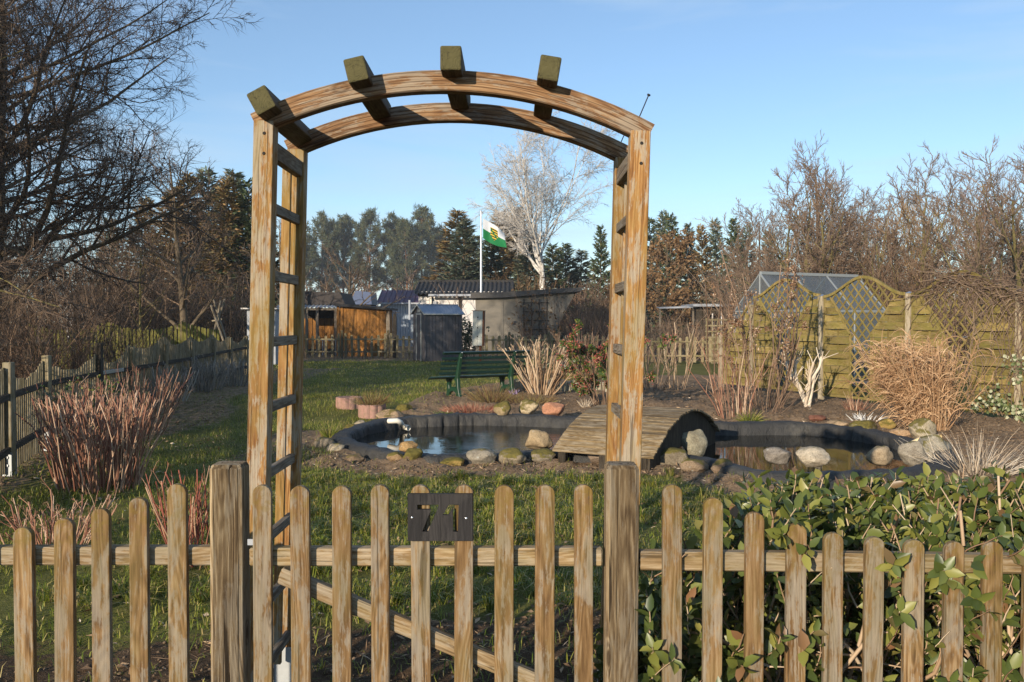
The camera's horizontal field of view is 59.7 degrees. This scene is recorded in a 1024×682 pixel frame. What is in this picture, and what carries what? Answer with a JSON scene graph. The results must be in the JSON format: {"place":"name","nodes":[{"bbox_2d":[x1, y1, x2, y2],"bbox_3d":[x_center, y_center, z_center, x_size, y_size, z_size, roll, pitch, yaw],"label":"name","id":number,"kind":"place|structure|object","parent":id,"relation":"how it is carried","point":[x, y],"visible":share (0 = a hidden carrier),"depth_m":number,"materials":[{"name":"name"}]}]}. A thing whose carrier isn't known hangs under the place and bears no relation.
{"place":"outdoors","nodes":[
{"label":"outdoors","id":0,"kind":"place"},
{"bbox_2d":[373,290,418,346],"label":"garden house","id":1,"kind":"structure","parent":0,"point":[385,296],"depth_m":55.00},
{"bbox_2d":[471,310,484,360],"bbox_3d":[-1.275,-0.174,33.750,0.490,1.960,0.400,1,1,8],"label":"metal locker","id":2,"kind":"object","parent":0,"point":[478,335],"visible":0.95,"depth_m":33.58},
{"bbox_2d":[0,325,1023,681],"bbox_3d":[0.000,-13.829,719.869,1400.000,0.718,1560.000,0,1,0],"label":"ground","id":3,"kind":"structure","parent":0,"point":[700,373],"depth_m":8.66,"materials":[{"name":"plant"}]},
{"bbox_2d":[0,4,106,423],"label":"larch tree","id":4,"kind":"object","parent":3,"relation":"on","point":[52,261],"visible":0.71,"depth_m":11.44,"materials":[{"name":"brown plant"}]},
{"bbox_2d":[0,476,120,543],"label":"cut shrub","id":5,"kind":"object","parent":3,"relation":"on","point":[85,523],"visible":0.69,"depth_m":6.00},
{"bbox_2d":[0,235,129,379],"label":"brushwood","id":6,"kind":"object","parent":3,"relation":"on","point":[33,347],"visible":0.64,"depth_m":13.31,"materials":[{"name":"plant"}]},
{"bbox_2d":[27,372,149,467],"bbox_3d":[-4.511,0.838,9.567,1.009,1.021,1.180,1,2,44],"label":"dry shrub","id":7,"kind":"object","parent":3,"relation":"on","point":[85,384],"visible":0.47,"depth_m":9.50,"materials":[{"name":"brown plant"}]},
{"bbox_2d":[0,0,181,307],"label":"alder tree","id":8,"kind":"object","parent":3,"relation":"on","point":[9,150],"visible":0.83,"depth_m":15.34,"materials":[{"name":"brown plant"}]},
{"bbox_2d":[0,284,184,377],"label":"brushwood","id":9,"kind":"object","parent":3,"relation":"on","point":[109,352],"visible":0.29,"depth_m":17.24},
{"bbox_2d":[15,379,173,494],"bbox_3d":[-3.748,0.868,8.095,1.130,0.972,1.460,0,1,0],"label":"cut shrub","id":10,"kind":"object","parent":3,"relation":"on","point":[115,465],"visible":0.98,"depth_m":7.95,"materials":[{"name":"plant"}]},
{"bbox_2d":[0,483,209,681],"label":"picket fence","id":11,"kind":"object","parent":3,"relation":"on","point":[65,554],"visible":0.99,"depth_m":2.48,"materials":[{"name":"brown wood"}]},
{"bbox_2d":[27,322,219,369],"bbox_3d":[-10.185,0.239,23.631,4.697,1.508,0.064,-1,1,-25],"label":"lime fence","id":12,"kind":"object","parent":3,"relation":"on","point":[182,326],"visible":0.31,"depth_m":24.05,"materials":[{"name":"green wood"}]},
{"bbox_2d":[0,335,248,476],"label":"paling fence","id":13,"kind":"object","parent":3,"relation":"on","point":[19,445],"visible":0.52,"depth_m":12.14,"materials":[{"name":"grey wood"}]},
{"bbox_2d":[1,191,249,360],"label":"brushwood","id":14,"kind":"object","parent":3,"relation":"on","point":[112,289],"visible":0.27,"depth_m":30.07,"materials":[{"name":"plant"}]},
{"bbox_2d":[0,0,263,365],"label":"weeping birch","id":15,"kind":"object","parent":3,"relation":"on","point":[106,204],"visible":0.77,"depth_m":17.84,"materials":[{"name":"brown plant"}]},
{"bbox_2d":[116,228,180,346],"bbox_3d":[-10.242,-1.178,25.165,1.816,4.339,2.142,0,1,0],"label":"young tree","id":16,"kind":"object","parent":3,"relation":"on","point":[141,294],"visible":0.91,"depth_m":25.16,"materials":[{"name":"brown plant"}]},
{"bbox_2d":[104,360,193,438],"bbox_3d":[-4.976,0.747,12.199,1.082,1.118,1.201,0,1,0],"label":"dogwood","id":17,"kind":"object","parent":3,"relation":"on","point":[173,399],"visible":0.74,"depth_m":12.28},
{"bbox_2d":[131,186,202,343],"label":"spruce tree","id":18,"kind":"object","parent":3,"relation":"on","point":[165,234],"visible":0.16,"depth_m":44.41,"materials":[{"name":"green plant"}]},
{"bbox_2d":[88,124,248,338],"bbox_3d":[-11.504,-3.115,29.686,4.921,8.024,5.850,-1,1,-24],"label":"bare tree","id":19,"kind":"object","parent":3,"relation":"on","point":[180,279],"visible":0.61,"depth_m":28.87,"materials":[{"name":"brown plant"}]},
{"bbox_2d":[143,361,198,403],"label":"grey shrub","id":20,"kind":"object","parent":3,"relation":"on","point":[171,385],"visible":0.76,"depth_m":15.12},
{"bbox_2d":[70,257,279,354],"bbox_3d":[-13.087,-1.394,36.090,9.697,4.332,7.237,0,1,0],"label":"brushwood","id":21,"kind":"object","parent":3,"relation":"on","point":[230,322],"visible":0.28,"depth_m":35.20,"materials":[{"name":"plant"}]},
{"bbox_2d":[142,461,209,569],"bbox_3d":[-2.036,1.066,5.573,0.568,0.733,0.781,-1,2,-37],"label":"cut shrub","id":22,"kind":"object","parent":3,"relation":"on","point":[194,532],"visible":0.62,"depth_m":5.54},
{"bbox_2d":[152,171,219,333],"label":"spruce tree","id":23,"kind":"object","parent":3,"relation":"on","point":[187,181],"visible":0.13,"depth_m":45.38,"materials":[{"name":"green plant"}]},
{"bbox_2d":[179,351,237,392],"bbox_3d":[-6.138,0.605,17.791,1.213,0.803,1.298,0,1,0],"label":"grey shrub","id":24,"kind":"object","parent":3,"relation":"on","point":[210,373],"visible":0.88,"depth_m":17.63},
{"bbox_2d":[187,172,250,340],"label":"spruce tree","id":25,"kind":"object","parent":3,"relation":"on","point":[229,215],"visible":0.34,"depth_m":43.36,"materials":[{"name":"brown plant"}]},
{"bbox_2d":[210,461,250,681],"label":"gate post","id":26,"kind":"object","parent":3,"relation":"on","point":[230,567],"visible":1,"depth_m":2.48,"materials":[{"name":"brown wood"}]},
{"bbox_2d":[209,177,279,342],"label":"spruce tree","id":27,"kind":"object","parent":3,"relation":"on","point":[246,208],"visible":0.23,"depth_m":43.56,"materials":[{"name":"green plant"}]},
{"bbox_2d":[277,291,355,354],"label":"open shelter","id":28,"kind":"object","parent":3,"relation":"on","point":[321,322],"visible":0.46,"depth_m":41.75,"materials":[{"name":"brown wood"}]},
{"bbox_2d":[306,210,347,307],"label":"pine tree","id":29,"kind":"object","parent":3,"relation":"on","point":[327,237],"visible":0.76,"depth_m":184.70,"materials":[{"name":"green plant"}]},
{"bbox_2d":[321,213,362,292],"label":"pine tree","id":30,"kind":"object","parent":3,"relation":"on","point":[347,233],"visible":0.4,"depth_m":192.84,"materials":[{"name":"green plant"}]},
{"bbox_2d":[304,330,412,357],"bbox_3d":[-6.984,0.139,37.330,6.843,1.180,0.353,0,1,4],"label":"picket fence","id":31,"kind":"object","parent":3,"relation":"on","point":[365,339],"visible":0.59,"depth_m":37.40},
{"bbox_2d":[310,239,414,314],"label":"bare tree","id":32,"kind":"object","parent":3,"relation":"on","point":[350,279],"visible":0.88,"depth_m":46.79,"materials":[{"name":"brown plant"}]},
{"bbox_2d":[335,303,397,355],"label":"orange shed","id":33,"kind":"structure","parent":3,"relation":"on","point":[363,321],"depth_m":39.48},
{"bbox_2d":[345,206,394,292],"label":"pine tree","id":34,"kind":"object","parent":3,"relation":"on","point":[362,229],"visible":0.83,"depth_m":188.01,"materials":[{"name":"green plant"}]},
{"bbox_2d":[372,212,410,289],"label":"pine tree","id":35,"kind":"object","parent":3,"relation":"on","point":[389,223],"visible":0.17,"depth_m":195.82,"materials":[{"name":"green plant"}]},
{"bbox_2d":[384,218,428,289],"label":"pine tree","id":36,"kind":"object","parent":3,"relation":"on","point":[404,229],"visible":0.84,"depth_m":184.62,"materials":[{"name":"green plant"}]},
{"bbox_2d":[396,203,445,287],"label":"pine tree","id":37,"kind":"object","parent":3,"relation":"on","point":[425,227],"visible":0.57,"depth_m":190.24,"materials":[{"name":"green plant"}]},
{"bbox_2d":[410,304,464,361],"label":"metal shed","id":38,"kind":"structure","parent":3,"relation":"on","point":[437,330],"depth_m":34.38,"materials":[{"name":"metal"}]},
{"bbox_2d":[420,208,479,279],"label":"spruce tree","id":39,"kind":"object","parent":3,"relation":"on","point":[443,243],"visible":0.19,"depth_m":67.37,"materials":[{"name":"green plant"}]},
{"bbox_2d":[247,46,654,681],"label":"rose arch","id":40,"kind":"structure","parent":3,"relation":"on","point":[273,116],"depth_m":3.14,"materials":[{"name":"brown wood"}]},
{"bbox_2d":[414,280,513,348],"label":"garden house","id":41,"kind":"structure","parent":3,"relation":"on","point":[423,288],"depth_m":50.53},
{"bbox_2d":[437,217,490,279],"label":"spruce tree","id":42,"kind":"object","parent":3,"relation":"on","point":[463,250],"visible":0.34,"depth_m":61.35,"materials":[{"name":"green plant"}]},
{"bbox_2d":[428,350,529,396],"bbox_3d":[-0.572,0.602,16.334,1.841,0.857,0.636,-1,1,-33],"label":"park bench","id":43,"kind":"object","parent":3,"relation":"on","point":[457,377],"visible":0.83,"depth_m":16.13,"materials":[{"name":"green wood"}]},
{"bbox_2d":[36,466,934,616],"bbox_3d":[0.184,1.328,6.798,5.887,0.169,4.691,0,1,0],"label":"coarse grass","id":44,"kind":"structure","parent":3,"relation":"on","point":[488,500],"depth_m":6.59,"materials":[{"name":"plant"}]},
{"bbox_2d":[460,382,523,402],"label":"dry tuft","id":45,"kind":"object","parent":3,"relation":"on","point":[494,398],"visible":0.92,"depth_m":14.97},
{"bbox_2d":[6,262,983,336],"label":"wood","id":46,"kind":"object","parent":3,"relation":"on","point":[365,288],"visible":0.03,"depth_m":86.80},
{"bbox_2d":[475,240,514,289],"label":"spruce tree","id":47,"kind":"object","parent":3,"relation":"on","point":[488,265],"visible":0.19,"depth_m":65.78,"materials":[{"name":"green plant"}]},
{"bbox_2d":[478,211,530,289],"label":"spruce tree","id":48,"kind":"object","parent":3,"relation":"on","point":[508,255],"visible":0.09,"depth_m":71.40,"materials":[{"name":"green plant"}]},
{"bbox_2d":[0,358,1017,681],"bbox_3d":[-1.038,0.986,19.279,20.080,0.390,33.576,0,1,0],"label":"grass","id":49,"kind":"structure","parent":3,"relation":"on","point":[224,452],"depth_m":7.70,"materials":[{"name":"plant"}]},
{"bbox_2d":[0,380,1023,681],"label":"dry litter","id":50,"kind":"object","parent":3,"relation":"on","point":[122,664],"visible":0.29,"depth_m":8.25,"materials":[{"name":"plant"}]},
{"bbox_2d":[471,287,581,350],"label":"concrete hut","id":51,"kind":"object","parent":3,"relation":"on","point":[498,308],"visible":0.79,"depth_m":41.98,"materials":[{"name":"concrete"}]},
{"bbox_2d":[508,236,563,342],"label":"spruce tree","id":52,"kind":"object","parent":3,"relation":"on","point":[522,260],"visible":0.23,"depth_m":63.83,"materials":[{"name":"green plant"}]},
{"bbox_2d":[497,334,577,395],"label":"ornamental grass","id":53,"kind":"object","parent":3,"relation":"on","point":[537,371],"depth_m":16.38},
{"bbox_2d":[508,283,568,354],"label":"brushwood","id":54,"kind":"object","parent":3,"relation":"on","point":[538,318],"visible":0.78,"depth_m":41.60,"materials":[{"name":"plant"}]},
{"bbox_2d":[482,332,608,359],"bbox_3d":[1.564,0.198,35.965,5.536,1.120,0.114,0,1,0],"label":"picket fence","id":55,"kind":"object","parent":3,"relation":"on","point":[510,340],"visible":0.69,"depth_m":35.99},
{"bbox_2d":[465,100,627,289],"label":"birch tree","id":56,"kind":"object","parent":3,"relation":"on","point":[514,223],"visible":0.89,"depth_m":59.46,"materials":[{"name":"white plant"}]},
{"bbox_2d":[530,242,574,337],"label":"spruce tree","id":57,"kind":"object","parent":3,"relation":"on","point":[559,267],"visible":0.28,"depth_m":73.83,"materials":[{"name":"green plant"}]},
{"bbox_2d":[552,242,586,334],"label":"spruce tree","id":58,"kind":"object","parent":3,"relation":"on","point":[567,254],"visible":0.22,"depth_m":77.39,"materials":[{"name":"green plant"}]},
{"bbox_2d":[584,224,610,345],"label":"spruce tree","id":59,"kind":"object","parent":3,"relation":"on","point":[601,250],"visible":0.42,"depth_m":53.84,"materials":[{"name":"green plant"}]},
{"bbox_2d":[552,273,646,346],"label":"brushwood","id":60,"kind":"object","parent":3,"relation":"on","point":[603,304],"visible":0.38,"depth_m":47.25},
{"bbox_2d":[556,298,657,355],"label":"brushwood","id":61,"kind":"object","parent":3,"relation":"on","point":[599,326],"visible":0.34,"depth_m":40.83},
{"bbox_2d":[555,319,677,405],"bbox_3d":[1.745,0.351,14.675,1.998,1.457,1.512,0,1,9],"label":"red budded shrub","id":62,"kind":"object","parent":3,"relation":"on","point":[576,350],"visible":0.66,"depth_m":14.58,"materials":[{"name":"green plant"}]},
{"bbox_2d":[603,461,638,681],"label":"gate post","id":63,"kind":"object","parent":3,"relation":"on","point":[620,570],"visible":1,"depth_m":2.48,"materials":[{"name":"brown wood"}]},
{"bbox_2d":[247,484,601,681],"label":"garden gate","id":64,"kind":"structure","parent":63,"relation":"attached to","point":[380,555],"depth_m":2.48,"materials":[{"name":"brown wood"}]},
{"bbox_2d":[408,493,472,540],"bbox_3d":[-0.198,0.485,2.460,0.178,0.130,0.017,0,1,0],"label":"number board","id":65,"kind":"object","parent":64,"relation":"attached to","point":[441,528],"visible":1,"depth_m":2.45,"materials":[{"name":"wood"}]},
{"bbox_2d":[552,405,719,470],"bbox_3d":[1.503,1.065,10.228,1.137,0.611,2.442,1,1,28],"label":"footbridge","id":66,"kind":"object","parent":3,"relation":"on","point":[663,428],"visible":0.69,"depth_m":9.57,"materials":[{"name":"brown wood"}]},
{"bbox_2d":[331,412,962,483],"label":"garden pond","id":67,"kind":"structure","parent":3,"relation":"on","point":[348,437],"depth_m":11.52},
{"bbox_2d":[356,425,931,471],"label":"pond water","id":68,"kind":"structure","parent":67,"relation":"in","point":[747,451],"depth_m":10.92,"materials":[{"name":"black liquid"}]},
{"bbox_2d":[682,429,707,456],"bbox_3d":[2.000,1.149,9.935,0.344,0.343,0.210,0,1,0],"label":"stone","id":69,"kind":"object","parent":67,"relation":"on","point":[694,442],"visible":0.77,"depth_m":9.85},
{"bbox_2d":[795,446,830,466],"bbox_3d":[3.027,1.165,8.998,0.346,0.206,0.277,0,1,0],"label":"stone","id":70,"kind":"object","parent":67,"relation":"on","point":[811,456],"visible":1,"depth_m":8.90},
{"bbox_2d":[898,441,926,466],"bbox_3d":[4.120,1.166,9.199,0.239,0.289,0.232,-1,1,-29],"label":"stone","id":71,"kind":"object","parent":67,"relation":"on","point":[906,449],"visible":0.9,"depth_m":9.15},
{"bbox_2d":[646,210,684,337],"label":"spruce tree","id":72,"kind":"object","parent":3,"relation":"on","point":[659,231],"visible":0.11,"depth_m":59.86,"materials":[{"name":"green plant"}]},
{"bbox_2d":[646,212,694,345],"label":"spruce tree","id":73,"kind":"object","parent":3,"relation":"on","point":[669,227],"visible":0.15,"depth_m":57.80,"materials":[{"name":"green plant"}]},
{"bbox_2d":[646,227,699,348],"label":"beech tree","id":74,"kind":"object","parent":3,"relation":"on","point":[663,258],"visible":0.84,"depth_m":45.34,"materials":[{"name":"brown plant"}]},
{"bbox_2d":[644,333,718,363],"bbox_3d":[6.562,0.278,32.722,3.624,1.100,0.242,0,1,10],"label":"picket fence","id":75,"kind":"object","parent":3,"relation":"on","point":[702,356],"visible":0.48,"depth_m":32.83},
{"bbox_2d":[645,309,730,359],"bbox_3d":[7.073,-0.292,36.002,5.654,2.120,3.659,0,1,0],"label":"brushwood","id":76,"kind":"object","parent":3,"relation":"on","point":[669,329],"visible":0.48,"depth_m":35.63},
{"bbox_2d":[682,223,717,338],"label":"spruce tree","id":77,"kind":"object","parent":3,"relation":"on","point":[699,258],"visible":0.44,"depth_m":59.66,"materials":[{"name":"green plant"}]},
{"bbox_2d":[681,304,730,354],"bbox_3d":[9.424,-0.514,40.998,2.780,2.329,2.800,0,1,0],"label":"flat roof hut","id":78,"kind":"object","parent":3,"relation":"on","point":[698,312],"visible":0.16,"depth_m":39.99,"materials":[{"name":"brown wood"}]},
{"bbox_2d":[699,217,729,303],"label":"spruce tree","id":79,"kind":"object","parent":3,"relation":"on","point":[713,238],"visible":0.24,"depth_m":59.71,"materials":[{"name":"green plant"}]},
{"bbox_2d":[689,271,761,406],"bbox_3d":[3.718,-0.044,15.560,1.296,2.395,1.337,0,1,0],"label":"climbing hydrangea","id":80,"kind":"object","parent":3,"relation":"on","point":[729,358],"visible":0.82,"depth_m":15.53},
{"bbox_2d":[687,336,779,418],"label":"rose canes","id":81,"kind":"object","parent":3,"relation":"on","point":[740,408],"visible":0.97,"depth_m":13.64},
{"bbox_2d":[717,218,749,303],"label":"spruce tree","id":82,"kind":"object","parent":3,"relation":"on","point":[732,229],"visible":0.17,"depth_m":55.86,"materials":[{"name":"green plant"}]},
{"bbox_2d":[695,198,801,322],"bbox_3d":[9.636,-2.487,35.588,4.562,6.579,4.572,0,1,0],"label":"bare tree","id":83,"kind":"object","parent":3,"relation":"on","point":[744,252],"visible":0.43,"depth_m":35.52,"materials":[{"name":"brown plant"}]},
{"bbox_2d":[749,303,753,389],"bbox_3d":[5.060,0.146,18.808,0.106,1.891,0.106,-1,1,-26],"label":"fence post","id":84,"kind":"object","parent":3,"relation":"on","point":[750,356],"visible":0.38,"depth_m":18.77,"materials":[{"name":"brown wood"}]},
{"bbox_2d":[723,301,751,385],"bbox_3d":[4.832,0.043,19.249,0.092,1.812,0.887,-1,1,-26],"label":"screen panel","id":85,"kind":"object","parent":84,"relation":"attached to","point":[746,327],"visible":0.46,"depth_m":19.18,"materials":[{"name":"yellow wood"}]},
{"bbox_2d":[717,237,814,407],"bbox_3d":[4.360,-0.264,15.142,1.541,2.892,1.662,0,1,0],"label":"climbing hydrangea","id":86,"kind":"object","parent":3,"relation":"on","point":[792,348],"visible":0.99,"depth_m":15.10,"materials":[{"name":"plant"}]},
{"bbox_2d":[667,230,919,363],"bbox_3d":[9.938,-1.679,32.164,9.548,5.061,7.424,0,1,0],"label":"brushwood","id":87,"kind":"object","parent":3,"relation":"on","point":[729,290],"visible":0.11,"depth_m":31.77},
{"bbox_2d":[777,347,837,406],"bbox_3d":[5.115,0.625,15.480,1.046,1.076,0.362,0,1,9],"label":"pollarded shrub","id":88,"kind":"object","parent":3,"relation":"on","point":[811,375],"visible":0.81,"depth_m":15.45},
{"bbox_2d":[593,460,1023,681],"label":"hedge","id":89,"kind":"object","parent":3,"relation":"on","point":[937,515],"visible":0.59,"depth_m":2.74,"materials":[{"name":"green plant"}]},
{"bbox_2d":[733,271,886,385],"bbox_3d":[7.254,-0.294,21.725,3.245,2.715,1.810,-1,1,-27],"label":"greenhouse","id":90,"kind":"object","parent":3,"relation":"on","point":[835,282],"visible":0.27,"depth_m":21.44,"materials":[{"name":"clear glass"}]},
{"bbox_2d":[778,147,857,273],"bbox_3d":[13.591,-3.967,39.851,3.538,9.303,3.524,0,1,0],"label":"hornbeam tree","id":91,"kind":"object","parent":3,"relation":"on","point":[814,191],"visible":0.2,"depth_m":39.41,"materials":[{"name":"brown plant"}]},
{"bbox_2d":[818,294,824,399],"bbox_3d":[5.900,0.138,17.007,0.106,2.051,0.106,-1,1,-26],"label":"fence post","id":92,"kind":"object","parent":3,"relation":"on","point":[820,339],"visible":0.6,"depth_m":16.97,"materials":[{"name":"brown wood"}]},
{"bbox_2d":[753,279,820,393],"bbox_3d":[5.467,-0.130,17.895,0.092,2.242,1.876,-1,1,-25],"label":"screen panel","id":93,"kind":"object","parent":92,"relation":"attached to","point":[808,340],"visible":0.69,"depth_m":17.89,"materials":[{"name":"yellow wood"}]},
{"bbox_2d":[734,131,925,336],"bbox_3d":[9.937,-3.023,29.018,4.885,7.954,7.675,0,1,0],"label":"fruit tree","id":94,"kind":"object","parent":3,"relation":"on","point":[818,264],"visible":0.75,"depth_m":28.71,"materials":[{"name":"brown plant"}]},
{"bbox_2d":[638,484,1023,681],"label":"picket fence","id":95,"kind":"object","parent":3,"relation":"on","point":[712,559],"visible":0.96,"depth_m":2.48,"materials":[{"name":"brown wood"}]},
{"bbox_2d":[779,188,914,316],"bbox_3d":[12.332,-2.412,32.636,5.436,6.546,5.764,0,1,0],"label":"bare tree","id":96,"kind":"object","parent":3,"relation":"on","point":[860,217],"visible":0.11,"depth_m":32.61,"materials":[{"name":"brown plant"}]},
{"bbox_2d":[825,182,910,346],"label":"bare tree","id":97,"kind":"object","parent":3,"relation":"on","point":[874,205],"visible":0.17,"depth_m":43.76,"materials":[{"name":"brown plant"}]},
{"bbox_2d":[767,230,1022,374],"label":"brushwood","id":98,"kind":"object","parent":3,"relation":"on","point":[960,341],"visible":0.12,"depth_m":26.25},
{"bbox_2d":[823,141,988,346],"bbox_3d":[12.005,-2.516,26.812,4.068,7.012,4.460,1,2,44],"label":"fruit tree","id":99,"kind":"object","parent":3,"relation":"on","point":[913,199],"visible":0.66,"depth_m":26.74,"materials":[{"name":"brown plant"}]},
{"bbox_2d":[905,291,910,359],"bbox_3d":[6.760,0.182,15.207,0.106,2.051,0.106,-1,1,-26],"label":"fence post","id":100,"kind":"object","parent":3,"relation":"on","point":[907,316],"visible":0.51,"depth_m":15.16,"materials":[{"name":"brown wood"}]},
{"bbox_2d":[823,276,905,402],"bbox_3d":[6.317,-0.058,16.096,0.092,2.242,1.885,-1,1,-26],"label":"screen panel","id":101,"kind":"object","parent":100,"relation":"attached to","point":[892,318],"visible":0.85,"depth_m":16.32,"materials":[{"name":"yellow wood"}]},
{"bbox_2d":[911,270,1016,414],"bbox_3d":[7.177,-0.014,14.297,0.092,2.242,1.885,-1,1,-26],"label":"screen panel","id":102,"kind":"object","parent":100,"relation":"attached to","point":[921,324],"visible":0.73,"depth_m":14.04,"materials":[{"name":"yellow wood"}]},
{"bbox_2d":[828,326,998,430],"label":"dry reed grass","id":103,"kind":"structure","parent":3,"relation":"on","point":[911,390],"depth_m":12.39,"materials":[{"name":"plant"}]},
{"bbox_2d":[850,190,978,301],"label":"willow tree","id":104,"kind":"object","parent":3,"relation":"on","point":[911,207],"visible":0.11,"depth_m":49.62,"materials":[{"name":"brown plant"}]},
{"bbox_2d":[889,250,1023,417],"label":"bare vine","id":105,"kind":"object","parent":3,"relation":"on","point":[953,284],"visible":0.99,"depth_m":13.86,"materials":[{"name":"plant"}]},
{"bbox_2d":[899,425,1023,475],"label":"dry tuft","id":106,"kind":"object","parent":3,"relation":"on","point":[978,462],"visible":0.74,"depth_m":8.91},
{"bbox_2d":[901,135,1023,354],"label":"fruit tree","id":107,"kind":"object","parent":3,"relation":"on","point":[1016,250],"visible":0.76,"depth_m":21.98,"materials":[{"name":"brown plant"}]},
{"bbox_2d":[903,167,1023,363],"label":"bare tree","id":108,"kind":"object","parent":3,"relation":"on","point":[966,249],"visible":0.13,"depth_m":30.39,"materials":[{"name":"brown plant"}]},
{"bbox_2d":[970,351,1023,422],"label":"ivy plant","id":109,"kind":"object","parent":3,"relation":"on","point":[1001,405],"visible":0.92,"depth_m":13.49,"materials":[{"name":"green plant"}]},
{"bbox_2d":[3,0,1023,321],"label":"sky","id":110,"kind":"structure","parent":0,"point":[732,86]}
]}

